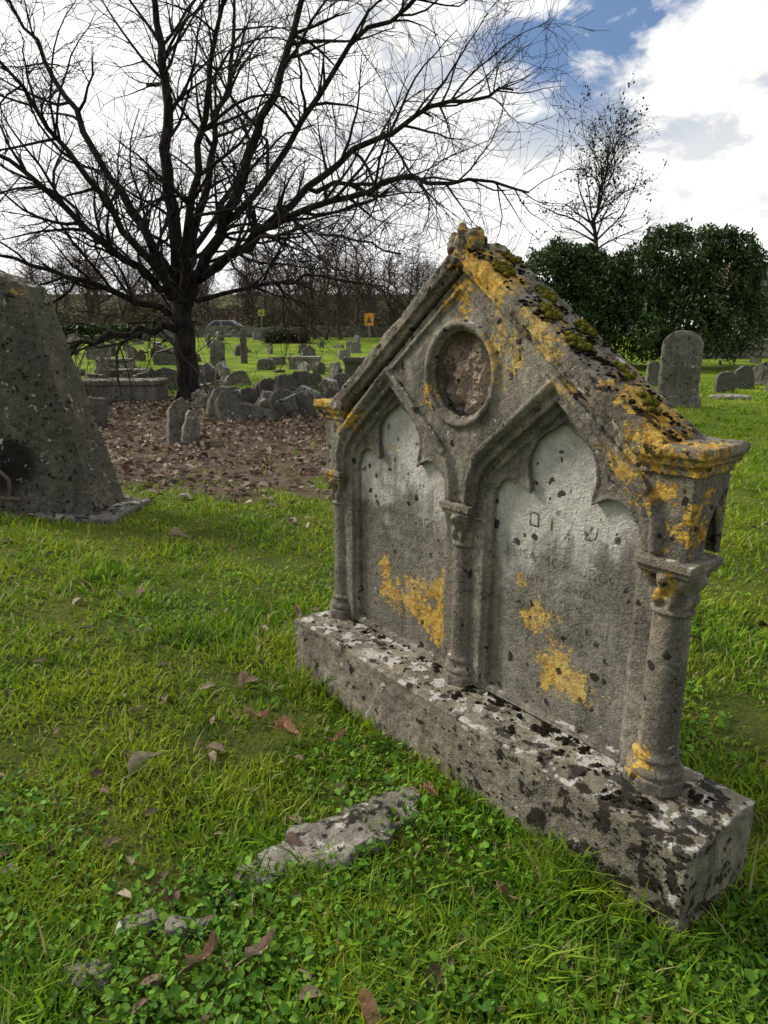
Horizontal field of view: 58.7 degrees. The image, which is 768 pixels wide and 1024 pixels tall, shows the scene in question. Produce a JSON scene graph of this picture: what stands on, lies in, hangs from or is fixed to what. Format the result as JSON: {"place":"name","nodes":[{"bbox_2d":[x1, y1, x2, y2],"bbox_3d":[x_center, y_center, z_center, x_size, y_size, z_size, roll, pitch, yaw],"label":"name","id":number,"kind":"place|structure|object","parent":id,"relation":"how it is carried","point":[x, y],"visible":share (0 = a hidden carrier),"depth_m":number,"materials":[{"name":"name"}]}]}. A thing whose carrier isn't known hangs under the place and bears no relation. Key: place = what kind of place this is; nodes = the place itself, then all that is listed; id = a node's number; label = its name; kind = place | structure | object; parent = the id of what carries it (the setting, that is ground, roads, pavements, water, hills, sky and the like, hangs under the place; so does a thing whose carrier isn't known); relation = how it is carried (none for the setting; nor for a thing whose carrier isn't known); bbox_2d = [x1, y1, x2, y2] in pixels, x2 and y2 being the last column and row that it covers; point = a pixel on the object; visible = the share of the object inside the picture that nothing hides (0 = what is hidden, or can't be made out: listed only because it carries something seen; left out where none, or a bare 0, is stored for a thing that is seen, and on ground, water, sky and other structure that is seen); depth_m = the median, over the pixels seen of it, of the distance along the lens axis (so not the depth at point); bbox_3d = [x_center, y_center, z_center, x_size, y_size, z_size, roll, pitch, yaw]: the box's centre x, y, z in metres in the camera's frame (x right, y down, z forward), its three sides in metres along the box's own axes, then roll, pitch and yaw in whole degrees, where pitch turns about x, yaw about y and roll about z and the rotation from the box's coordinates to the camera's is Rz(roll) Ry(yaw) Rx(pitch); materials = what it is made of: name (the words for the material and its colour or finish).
{"place":"outdoors","nodes":[
{"label":"outdoors","id":0,"kind":"place"},
{"bbox_2d":[0,294,767,1023],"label":"ground","id":1,"kind":"structure","parent":0,"point":[750,712],"depth_m":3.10,"materials":[{"name":"green plant"}]},
{"bbox_2d":[6,225,72,318],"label":"distant bare tree","id":2,"kind":"object","parent":1,"relation":"on","point":[30,273],"visible":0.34,"depth_m":64.77,"materials":[{"name":"brown plant"}]},
{"bbox_2d":[28,254,78,317],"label":"distant bare tree","id":3,"kind":"object","parent":1,"relation":"on","point":[56,305],"visible":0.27,"depth_m":81.30,"materials":[{"name":"brown plant"}]},
{"bbox_2d":[0,270,151,523],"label":"leaning tombstone","id":4,"kind":"object","parent":1,"relation":"on","point":[55,461],"visible":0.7,"depth_m":5.71,"materials":[{"name":"stone"}]},
{"bbox_2d":[43,226,126,322],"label":"distant bare tree","id":5,"kind":"object","parent":1,"relation":"on","point":[86,297],"visible":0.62,"depth_m":55.16,"materials":[{"name":"brown plant"}]},
{"bbox_2d":[57,956,113,995],"bbox_3d":[-0.715,1.117,1.639,0.127,0.051,0.085,-1,14,-6],"label":"rock","id":6,"kind":"object","parent":1,"relation":"on","point":[102,982],"visible":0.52,"depth_m":1.63,"materials":[{"name":"stone"}]},
{"bbox_2d":[50,206,140,323],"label":"distant bare tree","id":7,"kind":"object","parent":1,"relation":"on","point":[113,302],"visible":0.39,"depth_m":62.41,"materials":[{"name":"brown plant"}]},
{"bbox_2d":[88,396,108,428],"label":"tombstone","id":8,"kind":"object","parent":1,"relation":"on","point":[99,405],"visible":0.47,"depth_m":11.37,"materials":[{"name":"stone"}]},
{"bbox_2d":[86,343,110,359],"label":"tombstone","id":9,"kind":"object","parent":1,"relation":"on","point":[90,355],"visible":0.47,"depth_m":33.81,"materials":[{"name":"stone"}]},
{"bbox_2d":[96,358,110,377],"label":"tombstone","id":10,"kind":"object","parent":1,"relation":"on","point":[102,364],"visible":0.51,"depth_m":22.80,"materials":[{"name":"stone"}]},
{"bbox_2d":[60,321,153,340],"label":"hedge","id":11,"kind":"object","parent":1,"relation":"on","point":[88,330],"visible":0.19,"depth_m":47.98,"materials":[{"name":"green plant"}]},
{"bbox_2d":[95,358,136,367],"bbox_3d":[-11.500,-6.302,29.355,1.517,0.630,0.917,-1,14,-6],"label":"box tomb","id":12,"kind":"object","parent":1,"relation":"on","point":[132,362],"visible":0.3,"depth_m":28.99,"materials":[{"name":"stone"}]},
{"bbox_2d":[94,368,145,377],"bbox_3d":[-8.999,-4.639,23.587,1.710,0.630,0.917,-1,14,-6],"label":"box tomb","id":13,"kind":"object","parent":1,"relation":"on","point":[123,369],"visible":0.25,"depth_m":23.16,"materials":[{"name":"stone"}]},
{"bbox_2d":[82,378,168,402],"bbox_3d":[-6.300,-2.797,16.212,2.223,0.725,0.918,-1,14,-3],"label":"box tomb","id":14,"kind":"object","parent":1,"relation":"on","point":[156,389],"visible":0.52,"depth_m":15.82,"materials":[{"name":"stone"}]},
{"bbox_2d":[105,247,149,305],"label":"distant bare tree","id":15,"kind":"object","parent":1,"relation":"on","point":[132,280],"visible":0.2,"depth_m":83.31,"materials":[{"name":"brown plant"}]},
{"bbox_2d":[115,280,148,324],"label":"distant bare tree","id":16,"kind":"object","parent":1,"relation":"on","point":[131,304],"visible":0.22,"depth_m":67.37,"materials":[{"name":"brown plant"}]},
{"bbox_2d":[114,909,160,941],"bbox_3d":[-0.642,1.078,1.780,0.121,0.046,0.066,-6,16,-22],"label":"rock","id":17,"kind":"object","parent":1,"relation":"on","point":[151,915],"visible":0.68,"depth_m":1.77,"materials":[{"name":"stone"}]},
{"bbox_2d":[117,750,162,782],"bbox_3d":[-0.838,0.853,2.333,0.024,0.074,0.176,11,29,37],"label":"fallen leaf","id":18,"kind":"object","parent":1,"relation":"on","point":[137,759],"visible":1,"depth_m":2.33,"materials":[{"name":"plant"}]},
{"bbox_2d":[122,236,165,305],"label":"distant bare tree","id":19,"kind":"object","parent":1,"relation":"on","point":[142,261],"visible":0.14,"depth_m":75.99,"materials":[{"name":"brown plant"}]},
{"bbox_2d":[118,214,192,325],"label":"distant bare tree","id":20,"kind":"object","parent":1,"relation":"on","point":[152,297],"visible":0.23,"depth_m":58.68,"materials":[{"name":"brown plant"}]},
{"bbox_2d":[152,349,175,364],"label":"tombstone","id":21,"kind":"object","parent":1,"relation":"on","point":[162,358],"visible":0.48,"depth_m":30.66,"materials":[{"name":"stone"}]},
{"bbox_2d":[155,367,176,389],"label":"tombstone","id":22,"kind":"object","parent":1,"relation":"on","point":[160,372],"visible":0.16,"depth_m":19.26,"materials":[{"name":"stone"}]},
{"bbox_2d":[0,392,332,527],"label":"leaf litter","id":23,"kind":"object","parent":1,"relation":"on","point":[166,464],"visible":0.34,"depth_m":9.21,"materials":[{"name":"plant"}]},
{"bbox_2d":[169,527,188,537],"bbox_3d":[-1.557,0.157,5.083,0.203,0.088,0.048,-2,24,12],"label":"fallen leaf","id":24,"kind":"object","parent":1,"relation":"on","point":[173,531],"visible":1,"depth_m":5.08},
{"bbox_2d":[165,397,194,445],"bbox_3d":[-3.023,-1.278,10.143,0.412,0.840,0.237,-3,5,-29],"label":"tombstone","id":25,"kind":"object","parent":1,"relation":"on","point":[178,409],"visible":0.53,"depth_m":10.02,"materials":[{"name":"stone"}]},
{"bbox_2d":[165,915,207,938],"bbox_3d":[-0.511,1.074,1.775,0.112,0.045,0.059,-3,15,-11],"label":"rock","id":26,"kind":"object","parent":1,"relation":"on","point":[175,921],"visible":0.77,"depth_m":1.75,"materials":[{"name":"stone"}]},
{"bbox_2d":[180,410,199,445],"bbox_3d":[-2.830,-1.157,9.973,0.257,0.670,0.173,-1,16,-29],"label":"tombstone","id":27,"kind":"object","parent":1,"relation":"on","point":[190,430],"visible":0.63,"depth_m":9.90,"materials":[{"name":"stone"}]},
{"bbox_2d":[178,930,218,974],"bbox_3d":[-0.444,1.057,1.636,0.030,0.048,0.117,12,19,40],"label":"fallen leaf","id":28,"kind":"object","parent":1,"relation":"on","point":[212,943],"visible":1,"depth_m":1.66,"materials":[{"name":"plant"}]},
{"bbox_2d":[191,388,208,408],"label":"tombstone","id":29,"kind":"object","parent":1,"relation":"on","point":[200,400],"visible":0.45,"depth_m":14.43,"materials":[{"name":"stone"}]},
{"bbox_2d":[198,361,216,382],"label":"tombstone","id":30,"kind":"object","parent":1,"relation":"on","point":[209,369],"visible":0.37,"depth_m":21.83,"materials":[{"name":"stone"}]},
{"bbox_2d":[193,268,224,323],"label":"distant bare tree","id":31,"kind":"object","parent":1,"relation":"on","point":[203,290],"visible":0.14,"depth_m":74.24,"materials":[{"name":"brown plant"}]},
{"bbox_2d":[192,253,240,323],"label":"distant bare tree","id":32,"kind":"object","parent":1,"relation":"on","point":[208,308],"visible":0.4,"depth_m":63.21,"materials":[{"name":"brown plant"}]},
{"bbox_2d":[206,386,228,416],"bbox_3d":[-3.131,-2.024,12.961,0.454,0.732,0.238,6,-2,-30],"label":"tombstone","id":33,"kind":"object","parent":1,"relation":"on","point":[213,396],"visible":0.34,"depth_m":12.82,"materials":[{"name":"stone"}]},
{"bbox_2d":[210,340,225,367],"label":"tombstone","id":34,"kind":"object","parent":1,"relation":"on","point":[217,351],"visible":0.52,"depth_m":25.23,"materials":[{"name":"stone"}]},
{"bbox_2d":[216,360,230,379],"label":"tombstone","id":35,"kind":"object","parent":1,"relation":"on","point":[223,372],"visible":0.47,"depth_m":22.71,"materials":[{"name":"stone"}]},
{"bbox_2d":[207,320,240,325],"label":"parked car","id":36,"kind":"object","parent":1,"relation":"on","point":[222,323],"visible":0.06,"depth_m":57.99,"materials":[{"name":"paint"}]},
{"bbox_2d":[214,390,244,422],"bbox_3d":[-2.776,-1.806,12.166,0.425,0.706,0.239,-17,4,-31],"label":"tombstone","id":37,"kind":"object","parent":1,"relation":"on","point":[226,405],"visible":0.72,"depth_m":12.07,"materials":[{"name":"stone"}]},
{"bbox_2d":[54,295,405,326],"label":"scrub","id":38,"kind":"object","parent":1,"relation":"on","point":[237,314],"visible":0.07,"depth_m":69.61,"materials":[{"name":"plant"}]},
{"bbox_2d":[61,307,402,326],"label":"undergrowth","id":39,"kind":"object","parent":1,"relation":"on","point":[348,323],"visible":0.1,"depth_m":60.91,"materials":[{"name":"plant"}]},
{"bbox_2d":[223,370,251,385],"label":"tombstone","id":40,"kind":"object","parent":1,"relation":"on","point":[235,379],"visible":0.56,"depth_m":21.07,"materials":[{"name":"stone"}]},
{"bbox_2d":[235,670,248,688],"bbox_3d":[-0.613,0.725,2.949,0.036,0.062,0.108,-4,10,22],"label":"fallen leaf","id":41,"kind":"object","parent":1,"relation":"on","point":[243,675],"visible":1,"depth_m":2.96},
{"bbox_2d":[240,327,247,363],"bbox_3d":[-6.602,-7.756,32.078,0.324,1.840,0.345,0,14,0],"label":"obelisk tomb","id":42,"kind":"object","parent":1,"relation":"on","point":[244,358],"visible":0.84,"depth_m":31.96,"materials":[{"name":"stone"}]},
{"bbox_2d":[214,241,277,325],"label":"distant bare tree","id":43,"kind":"object","parent":1,"relation":"on","point":[248,305],"visible":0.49,"depth_m":66.47,"materials":[{"name":"brown plant"}]},
{"bbox_2d":[215,245,278,324],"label":"distant bare tree","id":44,"kind":"object","parent":1,"relation":"on","point":[250,304],"visible":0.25,"depth_m":68.95,"materials":[{"name":"brown plant"}]},
{"bbox_2d":[240,387,256,403],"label":"tombstone","id":45,"kind":"object","parent":1,"relation":"on","point":[249,394],"visible":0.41,"depth_m":15.26,"materials":[{"name":"stone"}]},
{"bbox_2d":[235,704,268,716],"bbox_3d":[-0.522,0.788,2.700,0.135,0.069,0.044,-4,5,-29],"label":"fallen leaf","id":46,"kind":"object","parent":1,"relation":"on","point":[248,710],"visible":1,"depth_m":2.69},
{"bbox_2d":[235,927,274,966],"bbox_3d":[-0.311,1.053,1.653,0.031,0.047,0.117,12,19,39],"label":"fallen leaf","id":47,"kind":"object","parent":1,"relation":"on","point":[262,944],"visible":1,"depth_m":1.67,"materials":[{"name":"plant"}]},
{"bbox_2d":[239,402,277,421],"bbox_3d":[-2.459,-1.703,12.525,0.976,0.520,0.266,13,-6,7],"label":"tombstone","id":48,"kind":"object","parent":1,"relation":"on","point":[252,412],"visible":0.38,"depth_m":12.40,"materials":[{"name":"stone"}]},
{"bbox_2d":[129,325,390,337],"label":"stone wall","id":49,"kind":"structure","parent":1,"relation":"on","point":[359,331],"depth_m":53.90,"materials":[{"name":"stone"}]},
{"bbox_2d":[254,396,273,409],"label":"tombstone","id":50,"kind":"object","parent":1,"relation":"on","point":[263,402],"visible":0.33,"depth_m":12.62,"materials":[{"name":"stone"}]},
{"bbox_2d":[257,358,275,369],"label":"tombstone","id":51,"kind":"object","parent":1,"relation":"on","point":[264,363],"visible":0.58,"depth_m":28.55,"materials":[{"name":"stone"}]},
{"bbox_2d":[259,378,273,393],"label":"tombstone","id":52,"kind":"object","parent":1,"relation":"on","point":[265,384],"visible":0.41,"depth_m":17.15,"materials":[{"name":"stone"}]},
{"bbox_2d":[244,241,299,326],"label":"distant bare tree","id":53,"kind":"object","parent":1,"relation":"on","point":[265,296],"visible":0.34,"depth_m":61.01,"materials":[{"name":"brown plant"}]},
{"bbox_2d":[268,388,292,416],"bbox_3d":[-1.994,-2.055,13.205,0.517,0.698,0.238,1,13,-18],"label":"tombstone","id":54,"kind":"object","parent":1,"relation":"on","point":[278,394],"visible":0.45,"depth_m":13.05,"materials":[{"name":"stone"}]},
{"bbox_2d":[273,374,290,390],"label":"tombstone","id":55,"kind":"object","parent":1,"relation":"on","point":[281,381],"visible":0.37,"depth_m":14.40,"materials":[{"name":"stone"}]},
{"bbox_2d":[270,715,298,734],"bbox_3d":[-0.381,0.806,2.576,0.133,0.056,0.053,3,15,11],"label":"fallen leaf","id":56,"kind":"object","parent":1,"relation":"on","point":[283,721],"visible":1,"depth_m":2.58,"materials":[{"name":"plant"}]},
{"bbox_2d":[259,327,311,343],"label":"ivy bush","id":57,"kind":"object","parent":1,"relation":"on","point":[293,338],"visible":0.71,"depth_m":45.02,"materials":[{"name":"plant"}]},
{"bbox_2d":[251,237,322,328],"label":"distant bare tree","id":58,"kind":"object","parent":1,"relation":"on","point":[288,305],"visible":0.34,"depth_m":52.82,"materials":[{"name":"brown plant"}]},
{"bbox_2d":[274,393,301,416],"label":"tombstone","id":59,"kind":"object","parent":1,"relation":"on","point":[287,405],"visible":0.48,"depth_m":13.02,"materials":[{"name":"stone"}]},
{"bbox_2d":[286,374,299,391],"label":"tombstone","id":60,"kind":"object","parent":1,"relation":"on","point":[294,385],"visible":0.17,"depth_m":15.67,"materials":[{"name":"stone"}]},
{"bbox_2d":[292,371,311,387],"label":"tombstone","id":61,"kind":"object","parent":1,"relation":"on","point":[302,378],"visible":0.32,"depth_m":15.90,"materials":[{"name":"stone"}]},
{"bbox_2d":[287,356,321,369],"bbox_3d":[-3.401,-6.337,29.344,1.414,0.725,0.918,0,14,0],"label":"box tomb","id":62,"kind":"object","parent":1,"relation":"on","point":[294,362],"visible":0.56,"depth_m":28.92,"materials":[{"name":"stone"}]},
{"bbox_2d":[296,391,315,417],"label":"tombstone","id":63,"kind":"object","parent":1,"relation":"on","point":[305,400],"visible":0.66,"depth_m":12.99,"materials":[{"name":"stone"}]},
{"bbox_2d":[292,385,320,417],"bbox_3d":[-1.551,-2.073,13.312,0.802,0.768,0.219,-10,-1,34],"label":"tombstone","id":64,"kind":"object","parent":1,"relation":"on","point":[315,394],"visible":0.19,"depth_m":13.15,"materials":[{"name":"stone"}]},
{"bbox_2d":[308,373,321,390],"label":"tombstone","id":65,"kind":"object","parent":1,"relation":"on","point":[315,380],"visible":0.21,"depth_m":19.59,"materials":[{"name":"stone"}]},
{"bbox_2d":[281,239,353,338],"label":"distant bare tree","id":66,"kind":"object","parent":1,"relation":"on","point":[310,322],"visible":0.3,"depth_m":49.47,"materials":[{"name":"brown plant"}]},
{"bbox_2d":[313,362,324,373],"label":"tombstone","id":67,"kind":"object","parent":1,"relation":"on","point":[319,368],"visible":0.61,"depth_m":26.98,"materials":[{"name":"stone"}]},
{"bbox_2d":[291,238,351,324],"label":"distant bare tree","id":68,"kind":"object","parent":1,"relation":"on","point":[321,286],"visible":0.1,"depth_m":62.65,"materials":[{"name":"brown plant"}]},
{"bbox_2d":[0,0,648,409],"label":"bare tree","id":69,"kind":"object","parent":1,"relation":"on","point":[178,276],"visible":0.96,"depth_m":14.24,"materials":[{"name":"brown plant"}]},
{"bbox_2d":[237,786,420,887],"bbox_3d":[-0.134,1.004,2.084,0.666,0.073,0.237,-10,17,-33],"label":"flat stone","id":70,"kind":"object","parent":1,"relation":"on","point":[346,825],"visible":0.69,"depth_m":2.07,"materials":[{"name":"stone"}]},
{"bbox_2d":[318,376,339,393],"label":"tombstone","id":71,"kind":"object","parent":1,"relation":"on","point":[325,383],"visible":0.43,"depth_m":16.38,"materials":[{"name":"stone"}]},
{"bbox_2d":[289,216,369,339],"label":"distant bare tree","id":72,"kind":"object","parent":1,"relation":"on","point":[324,314],"visible":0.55,"depth_m":47.70,"materials":[{"name":"brown plant"}]},
{"bbox_2d":[280,203,382,338],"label":"distant bare tree","id":73,"kind":"object","parent":1,"relation":"on","point":[338,329],"visible":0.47,"depth_m":49.51,"materials":[{"name":"brown plant"}]},
{"bbox_2d":[324,386,338,397],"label":"tombstone","id":74,"kind":"object","parent":1,"relation":"on","point":[331,392],"visible":0.24,"depth_m":14.36,"materials":[{"name":"stone"}]},
{"bbox_2d":[328,362,342,377],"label":"tombstone","id":75,"kind":"object","parent":1,"relation":"on","point":[335,368],"visible":0.62,"depth_m":24.78,"materials":[{"name":"stone"}]},
{"bbox_2d":[332,373,350,388],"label":"tombstone","id":76,"kind":"object","parent":1,"relation":"on","point":[341,378],"visible":0.21,"depth_m":16.63,"materials":[{"name":"stone"}]},
{"bbox_2d":[343,357,365,375],"bbox_3d":[-0.901,-5.067,24.509,1.118,0.973,0.919,0,14,0],"label":"box tomb","id":77,"kind":"object","parent":1,"relation":"on","point":[352,365],"visible":0.38,"depth_m":24.06,"materials":[{"name":"stone"}]},
{"bbox_2d":[327,218,392,325],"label":"distant bare tree","id":78,"kind":"object","parent":1,"relation":"on","point":[356,322],"visible":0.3,"depth_m":55.24,"materials":[{"name":"brown plant"}]},
{"bbox_2d":[351,988,383,1023],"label":"fallen leaf","id":79,"kind":"object","parent":1,"relation":"on","point":[367,1002],"visible":1,"depth_m":1.52,"materials":[{"name":"plant"}]},
{"bbox_2d":[364,313,373,340],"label":"warning sign","id":80,"kind":"object","parent":1,"relation":"on","point":[369,318],"visible":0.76,"depth_m":48.08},
{"bbox_2d":[339,249,408,337],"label":"distant bare tree","id":81,"kind":"object","parent":1,"relation":"on","point":[373,309],"visible":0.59,"depth_m":52.13,"materials":[{"name":"brown plant"}]},
{"bbox_2d":[0,557,767,1023],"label":"ground weeds","id":82,"kind":"object","parent":1,"relation":"on","point":[112,995],"visible":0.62,"depth_m":1.70,"materials":[{"name":"green plant"}]},
{"bbox_2d":[0,402,767,1023],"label":"scattered leaves","id":83,"kind":"object","parent":1,"relation":"on","point":[292,838],"visible":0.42,"depth_m":1.96,"materials":[{"name":"brown plant"}]},
{"bbox_2d":[359,230,430,326],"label":"distant bare tree","id":84,"kind":"object","parent":1,"relation":"on","point":[390,293],"visible":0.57,"depth_m":57.11,"materials":[{"name":"brown plant"}]},
{"bbox_2d":[375,248,418,313],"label":"distant bare tree","id":85,"kind":"object","parent":1,"relation":"on","point":[400,275],"visible":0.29,"depth_m":72.89,"materials":[{"name":"brown plant"}]},
{"bbox_2d":[375,224,431,324],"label":"distant bare tree","id":86,"kind":"object","parent":1,"relation":"on","point":[417,276],"visible":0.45,"depth_m":58.72,"materials":[{"name":"brown plant"}]},
{"bbox_2d":[392,243,434,300],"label":"distant bare tree","id":87,"kind":"object","parent":1,"relation":"on","point":[415,273],"visible":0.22,"depth_m":77.29,"materials":[{"name":"brown plant"}]},
{"bbox_2d":[496,880,522,901],"bbox_3d":[0.335,1.019,1.821,0.081,0.037,0.024,16,22,34],"label":"fallen leaf","id":88,"kind":"object","parent":1,"relation":"on","point":[503,887],"visible":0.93,"depth_m":1.84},
{"bbox_2d":[295,222,754,945],"bbox_3d":[0.307,0.064,2.325,0.377,1.976,1.876,-11,18,-37],"label":"gravestone monument","id":89,"kind":"object","parent":1,"relation":"on","point":[525,472],"visible":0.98,"depth_m":2.12,"materials":[{"name":"stone"}]},
{"bbox_2d":[524,234,635,340],"bbox_3d":[8.242,-9.127,30.120,6.282,5.768,4.317,0,14,0],"label":"evergreen tree","id":90,"kind":"object","parent":1,"relation":"on","point":[561,264],"visible":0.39,"depth_m":29.19,"materials":[{"name":"green plant"}]},
{"bbox_2d":[513,73,668,247],"bbox_3d":[9.290,-13.159,31.625,6.217,12.494,6.757,0,14,0],"label":"sparse tree","id":91,"kind":"object","parent":1,"relation":"on","point":[603,181],"visible":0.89,"depth_m":30.86,"materials":[{"name":"brown plant"}]},
{"bbox_2d":[645,361,659,385],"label":"tombstone","id":92,"kind":"object","parent":1,"relation":"on","point":[652,373],"visible":0.66,"depth_m":21.49,"materials":[{"name":"stone"}]},
{"bbox_2d":[572,217,767,366],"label":"evergreen tree","id":93,"kind":"object","parent":1,"relation":"on","point":[654,300],"visible":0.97,"depth_m":28.24,"materials":[{"name":"green plant"}]},
{"bbox_2d":[657,330,703,407],"bbox_3d":[6.457,-3.023,14.916,0.964,1.832,0.417,4,15,14],"label":"tombstone","id":94,"kind":"object","parent":1,"relation":"on","point":[680,367],"visible":0.79,"depth_m":14.78,"materials":[{"name":"stone"}]},
{"bbox_2d":[629,281,767,345],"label":"shrub row","id":95,"kind":"object","parent":1,"relation":"on","point":[766,291],"visible":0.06,"depth_m":42.08,"materials":[{"name":"green plant"}]},
{"bbox_2d":[714,371,736,392],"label":"tombstone","id":96,"kind":"object","parent":1,"relation":"on","point":[724,381],"visible":0.73,"depth_m":18.61,"materials":[{"name":"stone"}]},
{"bbox_2d":[708,394,750,399],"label":"flat slab","id":97,"kind":"structure","parent":1,"relation":"on","point":[729,396],"depth_m":16.58,"materials":[{"name":"stone"}]},
{"bbox_2d":[702,338,767,358],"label":"hedge","id":98,"kind":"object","parent":1,"relation":"on","point":[764,354],"depth_m":34.84,"materials":[{"name":"plant"}]},
{"bbox_2d":[733,365,754,388],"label":"tombstone","id":99,"kind":"object","parent":1,"relation":"on","point":[744,374],"visible":0.66,"depth_m":20.05,"materials":[{"name":"stone"}]},
{"bbox_2d":[753,362,767,385],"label":"tombstone","id":100,"kind":"object","parent":1,"relation":"on","point":[758,368],"visible":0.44,"depth_m":21.58,"materials":[{"name":"stone"}]},
{"bbox_2d":[0,0,767,325],"label":"sky","id":101,"kind":"structure","parent":0,"point":[700,67],"materials":[{"name":"white"}]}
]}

